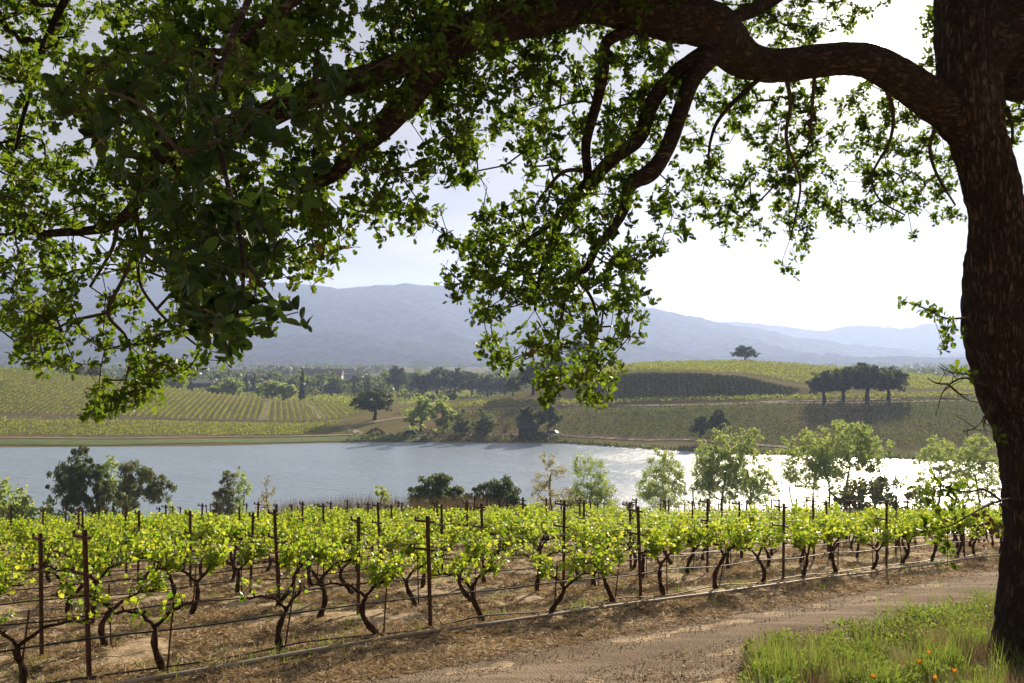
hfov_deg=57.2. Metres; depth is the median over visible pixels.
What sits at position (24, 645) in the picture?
vine stake
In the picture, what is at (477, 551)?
grapevine
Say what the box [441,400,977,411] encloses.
terrace track
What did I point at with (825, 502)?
trellis post
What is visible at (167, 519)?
grapevine
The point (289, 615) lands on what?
vine stake
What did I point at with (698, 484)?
cottonwood tree
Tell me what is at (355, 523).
grapevine
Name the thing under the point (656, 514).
grapevine
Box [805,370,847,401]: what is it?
oak tree
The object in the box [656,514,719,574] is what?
grapevine
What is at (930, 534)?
grapevine
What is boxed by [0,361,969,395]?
valley woods
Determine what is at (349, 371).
farm building
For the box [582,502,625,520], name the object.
grapevine
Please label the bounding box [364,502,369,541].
trellis post
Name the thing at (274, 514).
trellis post
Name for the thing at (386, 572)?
grapevine
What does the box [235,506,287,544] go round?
grapevine
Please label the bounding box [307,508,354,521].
grapevine
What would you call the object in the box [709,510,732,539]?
grapevine
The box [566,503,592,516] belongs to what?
grapevine
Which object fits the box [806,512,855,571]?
grapevine
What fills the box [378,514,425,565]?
grapevine
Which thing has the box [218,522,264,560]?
grapevine
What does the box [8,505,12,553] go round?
trellis post
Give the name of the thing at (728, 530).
distant vines
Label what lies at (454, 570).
grapevine
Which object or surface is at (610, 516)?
grapevine
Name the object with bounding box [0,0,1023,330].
sky
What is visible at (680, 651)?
straw
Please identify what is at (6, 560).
grapevine
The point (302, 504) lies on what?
trellis post
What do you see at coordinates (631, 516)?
trellis post
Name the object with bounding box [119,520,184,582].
grapevine
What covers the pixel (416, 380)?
oak tree
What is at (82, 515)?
trellis post
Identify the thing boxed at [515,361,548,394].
oak tree
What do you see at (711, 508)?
grapevine
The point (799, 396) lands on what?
terrace vine rows
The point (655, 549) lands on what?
grapevine
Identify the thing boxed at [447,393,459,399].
oak tree
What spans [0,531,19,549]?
grapevine
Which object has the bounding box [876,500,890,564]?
trellis post
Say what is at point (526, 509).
grapevine
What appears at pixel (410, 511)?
grapevine
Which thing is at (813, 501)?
trellis post
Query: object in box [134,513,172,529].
grapevine
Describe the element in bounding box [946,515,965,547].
grapevine
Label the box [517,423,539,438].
lake shed
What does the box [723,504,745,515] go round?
grapevine
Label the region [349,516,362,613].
trellis post
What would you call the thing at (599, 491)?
cottonwood tree
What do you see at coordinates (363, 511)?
grapevine
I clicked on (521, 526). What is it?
grapevine
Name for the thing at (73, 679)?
drip hose
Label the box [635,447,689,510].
cottonwood tree
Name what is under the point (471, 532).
grapevine
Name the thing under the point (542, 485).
cottonwood tree
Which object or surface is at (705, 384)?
steep slope cover
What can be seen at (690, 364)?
hilltop vine rows
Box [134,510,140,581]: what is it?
trellis post
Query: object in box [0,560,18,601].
grapevine
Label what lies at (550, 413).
oak tree
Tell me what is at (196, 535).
grapevine
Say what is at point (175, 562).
grapevine
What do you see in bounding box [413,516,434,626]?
trellis post
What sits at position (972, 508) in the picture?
grapevine
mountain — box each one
[0,269,965,364]
[0,331,967,366]
[718,322,964,353]
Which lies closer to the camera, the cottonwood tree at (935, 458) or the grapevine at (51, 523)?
the grapevine at (51, 523)
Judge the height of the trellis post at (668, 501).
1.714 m
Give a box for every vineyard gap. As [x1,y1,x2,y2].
[258,401,272,419]
[304,404,324,418]
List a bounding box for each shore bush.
[163,502,176,514]
[831,472,939,526]
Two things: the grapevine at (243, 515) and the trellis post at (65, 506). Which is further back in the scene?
the trellis post at (65, 506)
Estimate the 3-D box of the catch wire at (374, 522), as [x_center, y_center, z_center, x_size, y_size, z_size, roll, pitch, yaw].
[12.556,6.573,34.559,61.600,6.304,0.035,1,-1,-43]
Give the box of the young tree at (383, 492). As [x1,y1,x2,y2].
[374,485,392,503]
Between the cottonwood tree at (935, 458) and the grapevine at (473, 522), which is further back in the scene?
the cottonwood tree at (935, 458)
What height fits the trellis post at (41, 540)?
1.640 m
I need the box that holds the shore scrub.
[345,427,997,460]
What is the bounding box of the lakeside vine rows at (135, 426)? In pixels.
[0,416,341,434]
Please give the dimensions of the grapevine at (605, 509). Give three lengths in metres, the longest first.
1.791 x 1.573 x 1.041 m
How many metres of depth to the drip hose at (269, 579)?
15.58 m
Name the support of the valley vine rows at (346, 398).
on the hillside terrain at (394, 426)
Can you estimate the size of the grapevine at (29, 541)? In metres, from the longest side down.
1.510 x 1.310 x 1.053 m
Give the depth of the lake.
185.30 m
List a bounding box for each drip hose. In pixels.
[0,528,985,604]
[0,532,989,625]
[0,538,998,652]
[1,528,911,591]
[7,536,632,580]
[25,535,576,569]
[45,553,981,682]
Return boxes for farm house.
[186,378,222,388]
[306,369,343,378]
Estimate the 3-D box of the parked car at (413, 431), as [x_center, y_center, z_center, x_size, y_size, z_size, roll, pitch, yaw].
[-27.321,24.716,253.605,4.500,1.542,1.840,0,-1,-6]
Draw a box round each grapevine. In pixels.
[0,517,29,546]
[0,519,19,535]
[0,523,15,545]
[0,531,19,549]
[0,547,23,574]
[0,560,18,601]
[0,589,102,682]
[2,533,24,550]
[2,541,37,571]
[2,557,49,588]
[12,513,62,532]
[13,524,71,564]
[13,531,120,613]
[14,518,85,572]
[14,522,67,567]
[19,537,145,624]
[21,528,82,582]
[25,524,124,586]
[29,514,52,527]
[41,510,90,524]
[43,524,127,596]
[51,516,112,532]
[51,554,169,647]
[61,514,101,531]
[62,519,131,541]
[80,518,115,530]
[87,512,137,560]
[88,513,153,577]
[96,510,127,528]
[97,527,144,567]
[103,588,202,672]
[106,508,144,523]
[117,521,217,588]
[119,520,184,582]
[124,529,206,601]
[131,514,178,542]
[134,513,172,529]
[146,510,203,549]
[146,512,204,535]
[149,528,214,570]
[155,526,239,614]
[167,516,251,576]
[181,518,215,552]
[184,508,217,520]
[194,511,262,582]
[200,527,273,594]
[218,510,268,565]
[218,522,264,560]
[222,513,256,547]
[228,518,305,570]
[231,566,308,650]
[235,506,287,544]
[246,527,332,606]
[254,510,292,547]
[257,517,326,543]
[266,511,310,554]
[266,514,327,574]
[267,511,300,547]
[278,530,363,617]
[282,520,345,586]
[284,504,316,520]
[284,505,341,535]
[304,512,362,562]
[305,534,383,593]
[306,509,341,518]
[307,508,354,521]
[312,549,413,635]
[315,516,355,552]
[316,512,382,549]
[332,507,373,549]
[336,525,382,571]
[342,508,386,516]
[352,524,409,559]
[353,507,389,542]
[356,510,395,548]
[356,542,452,606]
[360,517,399,559]
[374,510,406,535]
[375,505,422,535]
[375,516,413,553]
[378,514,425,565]
[395,529,456,587]
[399,508,427,517]
[404,510,450,551]
[410,520,466,572]
[412,508,443,527]
[412,537,523,622]
[419,507,459,552]
[422,531,498,601]
[438,513,465,544]
[443,517,495,563]
[447,523,533,582]
[451,506,501,540]
[454,510,486,525]
[459,509,530,563]
[471,512,540,560]
[485,505,521,544]
[491,504,509,513]
[498,512,573,562]
[504,532,595,591]
[508,503,533,542]
[509,516,565,573]
[512,501,541,520]
[516,506,561,546]
[527,549,624,613]
[531,509,557,544]
[534,510,569,542]
[544,513,627,574]
[555,532,649,602]
[562,515,607,553]
[565,519,598,561]
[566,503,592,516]
[566,504,591,543]
[566,517,627,585]
[567,510,592,548]
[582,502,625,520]
[585,504,626,518]
[593,509,627,546]
[593,514,635,553]
[593,516,671,568]
[596,515,640,548]
[615,516,669,578]
[616,505,664,533]
[627,519,695,594]
[631,507,695,529]
[641,513,685,564]
[642,508,673,524]
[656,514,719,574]
[660,511,685,525]
[675,513,765,588]
[683,509,714,518]
[684,504,730,517]
[684,518,729,560]
[686,510,717,552]
[696,513,724,546]
[698,514,729,550]
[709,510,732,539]
[712,510,749,568]
[718,512,767,525]
[722,522,804,582]
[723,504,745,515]
[730,504,762,558]
[736,515,799,565]
[747,502,787,516]
[757,507,793,547]
[757,516,796,555]
[776,513,815,550]
[785,516,836,577]
[786,507,827,561]
[789,502,815,519]
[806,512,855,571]
[815,507,840,543]
[815,512,845,558]
[818,501,841,514]
[822,511,861,550]
[831,514,868,548]
[845,515,874,557]
[850,520,906,568]
[862,505,897,547]
[864,503,911,554]
[888,517,916,552]
[889,513,935,564]
[893,509,913,545]
[897,508,930,544]
[913,504,958,537]
[916,512,961,561]
[923,502,961,548]
[942,505,986,557]
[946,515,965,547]
[956,509,992,546]
[965,502,981,541]
[966,521,987,555]
[972,510,1001,545]
[978,504,999,538]
[985,512,1003,552]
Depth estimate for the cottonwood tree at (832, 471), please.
111.01 m
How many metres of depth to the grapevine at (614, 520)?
25.50 m
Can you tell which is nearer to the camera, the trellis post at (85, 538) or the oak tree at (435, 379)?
the trellis post at (85, 538)
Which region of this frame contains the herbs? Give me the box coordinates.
[738,587,1023,682]
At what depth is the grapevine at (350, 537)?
21.70 m
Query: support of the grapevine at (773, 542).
on the ground at (138, 650)
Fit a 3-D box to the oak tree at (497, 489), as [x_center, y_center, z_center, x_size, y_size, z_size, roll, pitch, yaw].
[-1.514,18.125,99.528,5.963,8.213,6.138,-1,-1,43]
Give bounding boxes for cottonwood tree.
[102,455,133,516]
[224,466,252,515]
[402,393,438,430]
[429,396,456,432]
[528,451,577,511]
[561,451,618,509]
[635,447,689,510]
[688,438,719,508]
[693,422,751,528]
[717,427,782,511]
[774,427,835,510]
[801,425,852,509]
[806,419,894,508]
[901,435,970,509]
[949,433,1000,510]
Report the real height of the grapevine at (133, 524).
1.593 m
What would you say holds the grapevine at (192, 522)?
on the ground at (138, 650)
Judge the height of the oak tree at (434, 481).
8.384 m
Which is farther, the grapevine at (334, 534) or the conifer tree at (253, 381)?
the conifer tree at (253, 381)
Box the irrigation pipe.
[113,554,999,682]
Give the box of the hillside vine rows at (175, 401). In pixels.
[0,366,367,420]
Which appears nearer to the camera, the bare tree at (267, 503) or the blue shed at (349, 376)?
the bare tree at (267, 503)
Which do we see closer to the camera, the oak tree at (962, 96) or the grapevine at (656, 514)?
the oak tree at (962, 96)
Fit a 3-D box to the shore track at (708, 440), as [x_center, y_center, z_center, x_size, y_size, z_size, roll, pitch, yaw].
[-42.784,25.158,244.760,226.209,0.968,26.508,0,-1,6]
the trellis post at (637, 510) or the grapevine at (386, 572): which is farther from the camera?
the trellis post at (637, 510)
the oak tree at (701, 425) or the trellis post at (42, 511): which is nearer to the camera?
the trellis post at (42, 511)
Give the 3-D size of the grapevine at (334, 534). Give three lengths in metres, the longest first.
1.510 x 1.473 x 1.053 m
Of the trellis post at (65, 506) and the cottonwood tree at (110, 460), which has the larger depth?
the cottonwood tree at (110, 460)
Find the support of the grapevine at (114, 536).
on the ground at (138, 650)
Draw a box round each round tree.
[162,374,189,388]
[205,385,219,392]
[215,382,226,394]
[219,377,244,395]
[254,383,264,396]
[257,379,280,399]
[273,383,298,400]
[424,392,438,401]
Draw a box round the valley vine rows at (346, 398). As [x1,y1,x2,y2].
[186,387,519,403]
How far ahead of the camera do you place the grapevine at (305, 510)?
36.99 m
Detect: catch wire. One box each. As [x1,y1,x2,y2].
[0,509,931,550]
[0,509,1000,559]
[2,509,870,541]
[2,512,999,575]
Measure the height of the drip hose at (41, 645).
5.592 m
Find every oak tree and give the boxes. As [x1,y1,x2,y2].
[0,0,1023,673]
[45,444,110,540]
[64,366,86,375]
[84,366,104,375]
[97,459,177,517]
[347,375,364,387]
[349,388,393,419]
[384,365,410,393]
[406,472,474,511]
[407,373,431,393]
[421,367,449,395]
[440,368,467,392]
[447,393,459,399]
[458,371,483,395]
[471,474,526,509]
[474,374,498,395]
[492,375,513,394]
[502,376,521,395]
[514,405,537,422]
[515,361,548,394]
[534,404,564,430]
[545,357,567,378]
[565,340,595,365]
[688,415,713,439]
[708,408,731,435]
[729,345,760,358]
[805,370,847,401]
[830,366,862,399]
[845,362,893,400]
[871,367,909,399]
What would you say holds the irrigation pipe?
on the ground at (138, 650)
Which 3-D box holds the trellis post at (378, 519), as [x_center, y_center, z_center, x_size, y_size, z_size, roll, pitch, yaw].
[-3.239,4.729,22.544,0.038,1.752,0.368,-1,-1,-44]
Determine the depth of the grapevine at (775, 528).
23.06 m
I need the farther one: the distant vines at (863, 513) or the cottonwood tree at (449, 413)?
the cottonwood tree at (449, 413)
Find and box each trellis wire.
[3,523,1001,601]
[6,530,965,621]
[13,526,758,572]
[18,523,917,582]
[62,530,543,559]
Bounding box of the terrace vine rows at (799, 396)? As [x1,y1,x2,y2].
[399,390,975,412]
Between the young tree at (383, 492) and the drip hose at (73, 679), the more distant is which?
the young tree at (383, 492)
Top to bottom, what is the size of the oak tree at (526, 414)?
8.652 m
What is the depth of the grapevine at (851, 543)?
29.98 m
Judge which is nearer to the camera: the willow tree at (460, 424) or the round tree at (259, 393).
the willow tree at (460, 424)
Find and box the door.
[527,431,531,438]
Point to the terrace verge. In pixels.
(827, 400)
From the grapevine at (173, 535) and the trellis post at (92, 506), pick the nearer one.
the grapevine at (173, 535)
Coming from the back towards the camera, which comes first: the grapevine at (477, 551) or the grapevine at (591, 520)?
the grapevine at (591, 520)
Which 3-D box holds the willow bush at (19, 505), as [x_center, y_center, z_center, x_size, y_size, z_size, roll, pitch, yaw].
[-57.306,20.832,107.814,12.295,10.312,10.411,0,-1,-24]
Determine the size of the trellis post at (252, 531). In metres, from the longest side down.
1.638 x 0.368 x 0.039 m
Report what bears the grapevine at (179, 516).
on the ground at (138, 650)
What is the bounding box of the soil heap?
[365,427,386,435]
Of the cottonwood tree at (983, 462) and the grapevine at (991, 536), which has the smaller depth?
the grapevine at (991, 536)
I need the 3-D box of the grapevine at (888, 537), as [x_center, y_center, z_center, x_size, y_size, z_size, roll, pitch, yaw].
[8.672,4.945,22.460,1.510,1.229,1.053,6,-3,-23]
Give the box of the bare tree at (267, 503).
[255,475,275,513]
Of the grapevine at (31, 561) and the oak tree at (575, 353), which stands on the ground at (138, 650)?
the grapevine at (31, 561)
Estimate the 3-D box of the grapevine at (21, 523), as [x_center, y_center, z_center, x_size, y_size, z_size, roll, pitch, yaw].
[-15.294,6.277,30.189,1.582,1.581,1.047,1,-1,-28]
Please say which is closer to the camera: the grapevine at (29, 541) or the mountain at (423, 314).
the grapevine at (29, 541)
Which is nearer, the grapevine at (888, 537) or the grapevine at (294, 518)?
the grapevine at (888, 537)
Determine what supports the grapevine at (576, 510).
on the ground at (138, 650)
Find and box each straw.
[0,539,999,682]
[164,557,998,682]
[457,588,983,682]
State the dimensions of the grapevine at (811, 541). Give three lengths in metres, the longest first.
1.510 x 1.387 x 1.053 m
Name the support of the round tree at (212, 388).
on the hillside terrain at (394, 426)
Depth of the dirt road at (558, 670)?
12.26 m
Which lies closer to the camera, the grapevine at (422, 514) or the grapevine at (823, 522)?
the grapevine at (823, 522)
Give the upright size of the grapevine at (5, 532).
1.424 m
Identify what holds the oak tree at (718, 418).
on the hillside terrain at (394, 426)
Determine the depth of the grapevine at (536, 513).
28.77 m
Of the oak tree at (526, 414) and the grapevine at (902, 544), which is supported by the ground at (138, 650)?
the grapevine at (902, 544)
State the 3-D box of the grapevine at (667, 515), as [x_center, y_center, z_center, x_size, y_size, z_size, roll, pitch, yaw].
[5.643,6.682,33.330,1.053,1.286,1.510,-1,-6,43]
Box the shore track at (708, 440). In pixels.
[0,433,790,447]
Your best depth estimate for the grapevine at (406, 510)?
35.28 m
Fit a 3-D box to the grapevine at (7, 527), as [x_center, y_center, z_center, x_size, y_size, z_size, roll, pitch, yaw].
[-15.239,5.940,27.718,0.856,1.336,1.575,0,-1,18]
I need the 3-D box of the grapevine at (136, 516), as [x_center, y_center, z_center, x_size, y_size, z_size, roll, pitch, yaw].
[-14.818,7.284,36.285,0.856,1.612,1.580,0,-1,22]
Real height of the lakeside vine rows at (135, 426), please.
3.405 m
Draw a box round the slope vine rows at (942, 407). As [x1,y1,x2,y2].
[797,398,994,445]
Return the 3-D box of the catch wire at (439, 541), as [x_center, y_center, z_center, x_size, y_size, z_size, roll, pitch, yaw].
[14.968,5.509,28.631,58.450,5.695,0.035,1,-1,-43]
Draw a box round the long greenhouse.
[218,367,291,371]
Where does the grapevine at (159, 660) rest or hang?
on the ground at (138, 650)
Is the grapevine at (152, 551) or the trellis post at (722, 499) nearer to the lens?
the grapevine at (152, 551)
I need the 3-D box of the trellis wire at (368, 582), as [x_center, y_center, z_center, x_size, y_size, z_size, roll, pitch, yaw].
[14.719,5.916,28.120,57.401,5.557,0.038,1,-1,-43]
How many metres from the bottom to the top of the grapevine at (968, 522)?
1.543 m
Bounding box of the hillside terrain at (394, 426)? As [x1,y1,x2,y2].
[0,361,998,460]
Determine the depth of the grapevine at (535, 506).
37.07 m
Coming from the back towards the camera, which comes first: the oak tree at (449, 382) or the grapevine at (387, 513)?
the oak tree at (449, 382)
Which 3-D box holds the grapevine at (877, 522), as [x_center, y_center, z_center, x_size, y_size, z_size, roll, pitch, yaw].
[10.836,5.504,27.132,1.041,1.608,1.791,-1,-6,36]
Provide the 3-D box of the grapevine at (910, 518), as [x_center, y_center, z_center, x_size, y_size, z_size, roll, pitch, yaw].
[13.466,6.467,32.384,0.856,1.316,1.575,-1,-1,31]
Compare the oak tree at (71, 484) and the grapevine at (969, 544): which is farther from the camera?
the oak tree at (71, 484)
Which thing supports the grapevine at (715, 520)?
on the ground at (138, 650)
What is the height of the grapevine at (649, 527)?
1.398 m
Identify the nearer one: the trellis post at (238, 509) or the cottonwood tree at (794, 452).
the trellis post at (238, 509)
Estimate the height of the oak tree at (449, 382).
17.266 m
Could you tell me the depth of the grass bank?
240.22 m
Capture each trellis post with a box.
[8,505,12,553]
[31,533,44,654]
[39,508,44,553]
[62,505,67,541]
[72,529,92,678]
[76,508,79,529]
[79,507,84,529]
[90,504,94,535]
[97,504,100,540]
[122,511,127,573]
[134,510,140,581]
[184,510,192,585]
[198,503,204,548]
[235,507,240,555]
[247,512,255,592]
[254,502,260,558]
[267,509,278,599]
[298,501,304,522]
[318,503,325,557]
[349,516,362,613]
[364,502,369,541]
[372,502,381,558]
[387,504,393,523]
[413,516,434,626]
[432,499,439,549]
[435,504,444,569]
[462,500,469,526]
[473,503,485,568]
[515,497,525,556]
[540,498,548,542]
[553,500,568,584]
[574,498,581,533]
[575,500,587,558]
[621,502,633,567]
[625,502,634,547]
[627,506,643,595]
[663,499,670,517]
[687,501,694,546]
[699,499,710,571]
[715,497,724,544]
[731,501,742,519]
[772,503,788,577]
[773,498,781,546]
[805,498,816,559]
[819,500,829,551]
[843,499,852,542]
[851,499,857,538]
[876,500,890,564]
[888,500,899,552]
[955,501,966,555]
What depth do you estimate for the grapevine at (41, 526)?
24.79 m
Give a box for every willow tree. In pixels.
[209,470,237,518]
[450,407,474,435]
[470,408,498,435]
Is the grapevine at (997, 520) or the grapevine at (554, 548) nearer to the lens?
the grapevine at (554, 548)
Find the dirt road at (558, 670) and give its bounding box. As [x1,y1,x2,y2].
[302,568,997,682]
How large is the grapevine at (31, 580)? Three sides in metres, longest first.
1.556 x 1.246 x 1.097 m
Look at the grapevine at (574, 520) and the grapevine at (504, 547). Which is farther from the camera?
the grapevine at (574, 520)
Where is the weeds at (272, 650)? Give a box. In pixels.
[0,544,997,682]
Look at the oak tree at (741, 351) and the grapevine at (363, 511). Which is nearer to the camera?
the grapevine at (363, 511)
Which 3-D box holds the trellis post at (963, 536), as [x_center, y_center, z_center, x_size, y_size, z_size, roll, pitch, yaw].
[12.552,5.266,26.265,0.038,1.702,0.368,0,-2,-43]
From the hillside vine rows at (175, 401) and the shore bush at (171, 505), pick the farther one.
the hillside vine rows at (175, 401)
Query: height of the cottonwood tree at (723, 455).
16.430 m
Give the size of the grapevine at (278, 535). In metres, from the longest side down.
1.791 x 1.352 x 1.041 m
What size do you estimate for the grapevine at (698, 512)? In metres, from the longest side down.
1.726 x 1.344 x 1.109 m
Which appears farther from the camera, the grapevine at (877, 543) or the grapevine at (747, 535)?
the grapevine at (877, 543)
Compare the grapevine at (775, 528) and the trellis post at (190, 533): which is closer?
the trellis post at (190, 533)
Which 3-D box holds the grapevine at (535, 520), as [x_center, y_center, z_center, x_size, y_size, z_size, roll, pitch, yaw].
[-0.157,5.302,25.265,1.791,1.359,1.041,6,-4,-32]
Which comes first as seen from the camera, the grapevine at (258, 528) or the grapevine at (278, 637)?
the grapevine at (278, 637)
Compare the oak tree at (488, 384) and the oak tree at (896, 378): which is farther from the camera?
the oak tree at (488, 384)
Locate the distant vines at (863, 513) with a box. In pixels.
[5,509,1001,525]
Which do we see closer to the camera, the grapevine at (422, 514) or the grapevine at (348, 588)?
the grapevine at (348, 588)
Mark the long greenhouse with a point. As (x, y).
(235, 368)
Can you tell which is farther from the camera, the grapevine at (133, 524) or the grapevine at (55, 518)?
the grapevine at (55, 518)
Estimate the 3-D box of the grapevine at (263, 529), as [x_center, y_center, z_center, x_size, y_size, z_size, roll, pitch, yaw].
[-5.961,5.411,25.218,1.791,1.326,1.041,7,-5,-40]
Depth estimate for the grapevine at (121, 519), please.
26.02 m
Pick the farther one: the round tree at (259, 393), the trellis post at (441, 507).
the round tree at (259, 393)
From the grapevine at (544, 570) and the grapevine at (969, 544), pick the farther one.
the grapevine at (969, 544)
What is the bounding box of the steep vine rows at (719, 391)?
[594,372,797,396]
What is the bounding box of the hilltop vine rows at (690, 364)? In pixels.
[602,359,974,389]
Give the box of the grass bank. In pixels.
[0,436,429,444]
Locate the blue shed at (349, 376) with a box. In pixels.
[343,374,369,380]
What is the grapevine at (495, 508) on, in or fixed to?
on the ground at (138, 650)
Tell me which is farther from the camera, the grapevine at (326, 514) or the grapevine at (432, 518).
the grapevine at (326, 514)
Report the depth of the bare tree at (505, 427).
254.44 m
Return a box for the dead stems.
[728,593,1011,682]
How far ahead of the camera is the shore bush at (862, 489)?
95.42 m
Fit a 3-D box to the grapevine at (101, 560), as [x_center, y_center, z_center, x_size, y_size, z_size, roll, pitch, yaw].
[-6.487,3.665,14.144,1.096,1.504,1.556,-1,-6,32]
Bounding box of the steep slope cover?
[581,371,798,400]
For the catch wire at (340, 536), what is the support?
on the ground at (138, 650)
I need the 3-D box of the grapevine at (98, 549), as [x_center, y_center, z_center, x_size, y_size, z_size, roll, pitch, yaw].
[-7.437,3.991,15.734,0.870,1.405,1.584,-1,-1,33]
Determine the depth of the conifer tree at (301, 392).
439.24 m
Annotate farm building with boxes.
[343,369,354,373]
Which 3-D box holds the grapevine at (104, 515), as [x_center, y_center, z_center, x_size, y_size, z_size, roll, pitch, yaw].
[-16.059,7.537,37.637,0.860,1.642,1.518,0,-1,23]
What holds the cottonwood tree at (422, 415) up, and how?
on the hillside terrain at (394, 426)
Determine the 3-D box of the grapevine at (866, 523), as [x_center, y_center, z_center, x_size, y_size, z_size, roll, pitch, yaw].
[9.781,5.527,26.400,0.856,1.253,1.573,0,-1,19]
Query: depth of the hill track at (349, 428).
276.95 m
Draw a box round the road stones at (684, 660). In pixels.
[264,567,997,682]
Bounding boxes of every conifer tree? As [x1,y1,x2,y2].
[188,373,193,390]
[242,374,248,390]
[251,373,256,391]
[298,368,305,399]
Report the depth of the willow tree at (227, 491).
103.47 m
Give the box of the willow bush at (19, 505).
[0,477,67,522]
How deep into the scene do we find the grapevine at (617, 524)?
28.40 m
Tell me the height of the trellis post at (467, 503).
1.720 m
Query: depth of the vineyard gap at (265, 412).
330.82 m
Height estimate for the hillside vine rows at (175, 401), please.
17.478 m
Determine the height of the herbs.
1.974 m
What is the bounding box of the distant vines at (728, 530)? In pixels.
[23,522,999,545]
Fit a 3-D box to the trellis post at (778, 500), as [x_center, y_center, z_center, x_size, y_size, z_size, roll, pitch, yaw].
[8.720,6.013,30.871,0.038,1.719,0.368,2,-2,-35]
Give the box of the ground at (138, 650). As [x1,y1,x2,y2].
[0,533,1002,682]
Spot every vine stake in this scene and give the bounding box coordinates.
[19,610,29,682]
[108,584,111,646]
[166,600,174,671]
[193,564,196,599]
[284,585,294,648]
[383,588,386,632]
[417,558,418,605]
[554,562,557,601]
[615,554,620,600]
[666,550,667,594]
[719,546,725,587]
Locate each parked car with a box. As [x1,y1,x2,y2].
[402,430,418,435]
[545,430,561,436]
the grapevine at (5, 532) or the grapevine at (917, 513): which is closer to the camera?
the grapevine at (5, 532)
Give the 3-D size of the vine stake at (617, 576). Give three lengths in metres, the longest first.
0.920 x 0.023 x 0.023 m
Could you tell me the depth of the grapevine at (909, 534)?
23.67 m
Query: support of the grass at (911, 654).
on the ground at (138, 650)
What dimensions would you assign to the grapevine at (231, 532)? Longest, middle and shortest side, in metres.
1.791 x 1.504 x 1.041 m
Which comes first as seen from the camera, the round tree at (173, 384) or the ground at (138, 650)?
the ground at (138, 650)
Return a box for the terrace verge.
[759,398,899,401]
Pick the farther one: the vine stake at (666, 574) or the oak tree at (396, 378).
the oak tree at (396, 378)
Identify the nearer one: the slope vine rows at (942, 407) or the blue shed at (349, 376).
the slope vine rows at (942, 407)
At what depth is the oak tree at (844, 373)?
287.00 m
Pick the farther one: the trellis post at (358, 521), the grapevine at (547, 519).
the grapevine at (547, 519)
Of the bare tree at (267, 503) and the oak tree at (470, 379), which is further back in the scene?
the oak tree at (470, 379)
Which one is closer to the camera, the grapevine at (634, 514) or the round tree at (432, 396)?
the grapevine at (634, 514)
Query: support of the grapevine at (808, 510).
on the ground at (138, 650)
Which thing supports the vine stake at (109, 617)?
on the ground at (138, 650)
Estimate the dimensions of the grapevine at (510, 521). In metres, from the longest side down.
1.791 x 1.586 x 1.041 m
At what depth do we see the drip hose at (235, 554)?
20.94 m
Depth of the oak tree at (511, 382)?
333.95 m
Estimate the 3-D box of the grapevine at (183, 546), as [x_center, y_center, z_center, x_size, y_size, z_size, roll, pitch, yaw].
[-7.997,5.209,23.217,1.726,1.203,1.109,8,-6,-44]
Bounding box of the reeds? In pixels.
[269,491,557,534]
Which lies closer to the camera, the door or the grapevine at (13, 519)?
the grapevine at (13, 519)
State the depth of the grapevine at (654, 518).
26.54 m
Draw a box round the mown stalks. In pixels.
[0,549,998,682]
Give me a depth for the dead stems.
10.98 m
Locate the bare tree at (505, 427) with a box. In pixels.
[497,411,512,432]
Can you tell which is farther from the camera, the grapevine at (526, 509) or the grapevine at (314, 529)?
the grapevine at (526, 509)
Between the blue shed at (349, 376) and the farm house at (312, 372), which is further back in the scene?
the farm house at (312, 372)
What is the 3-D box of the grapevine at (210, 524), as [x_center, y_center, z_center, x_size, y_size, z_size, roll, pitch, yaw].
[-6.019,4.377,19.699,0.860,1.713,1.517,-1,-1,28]
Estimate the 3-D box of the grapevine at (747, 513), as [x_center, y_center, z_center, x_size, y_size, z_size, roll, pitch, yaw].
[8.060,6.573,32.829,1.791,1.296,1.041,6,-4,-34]
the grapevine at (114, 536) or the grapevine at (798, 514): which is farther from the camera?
the grapevine at (798, 514)
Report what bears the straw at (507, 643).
on the ground at (138, 650)
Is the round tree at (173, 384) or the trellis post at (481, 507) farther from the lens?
the round tree at (173, 384)
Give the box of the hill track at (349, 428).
[341,402,436,432]
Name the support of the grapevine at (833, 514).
on the ground at (138, 650)
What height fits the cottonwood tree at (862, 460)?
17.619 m
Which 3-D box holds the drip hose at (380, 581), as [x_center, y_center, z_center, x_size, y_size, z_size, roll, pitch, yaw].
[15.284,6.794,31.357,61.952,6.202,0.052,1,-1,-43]
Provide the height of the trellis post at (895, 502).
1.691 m
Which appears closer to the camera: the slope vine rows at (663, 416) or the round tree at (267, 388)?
the slope vine rows at (663, 416)
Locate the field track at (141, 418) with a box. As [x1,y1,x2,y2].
[0,416,343,420]
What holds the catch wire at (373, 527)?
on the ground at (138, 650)
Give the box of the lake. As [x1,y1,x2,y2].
[0,442,1001,532]
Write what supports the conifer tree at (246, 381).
on the hillside terrain at (394, 426)
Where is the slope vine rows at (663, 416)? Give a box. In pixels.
[439,401,796,442]
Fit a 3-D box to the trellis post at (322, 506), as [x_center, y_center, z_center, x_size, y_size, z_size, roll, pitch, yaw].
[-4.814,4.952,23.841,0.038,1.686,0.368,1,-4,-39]
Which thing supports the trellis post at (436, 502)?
on the ground at (138, 650)
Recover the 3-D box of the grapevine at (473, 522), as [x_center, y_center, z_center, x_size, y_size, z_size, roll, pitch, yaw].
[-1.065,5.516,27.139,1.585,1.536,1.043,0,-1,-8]
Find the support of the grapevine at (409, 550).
on the ground at (138, 650)
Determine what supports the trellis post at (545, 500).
on the ground at (138, 650)

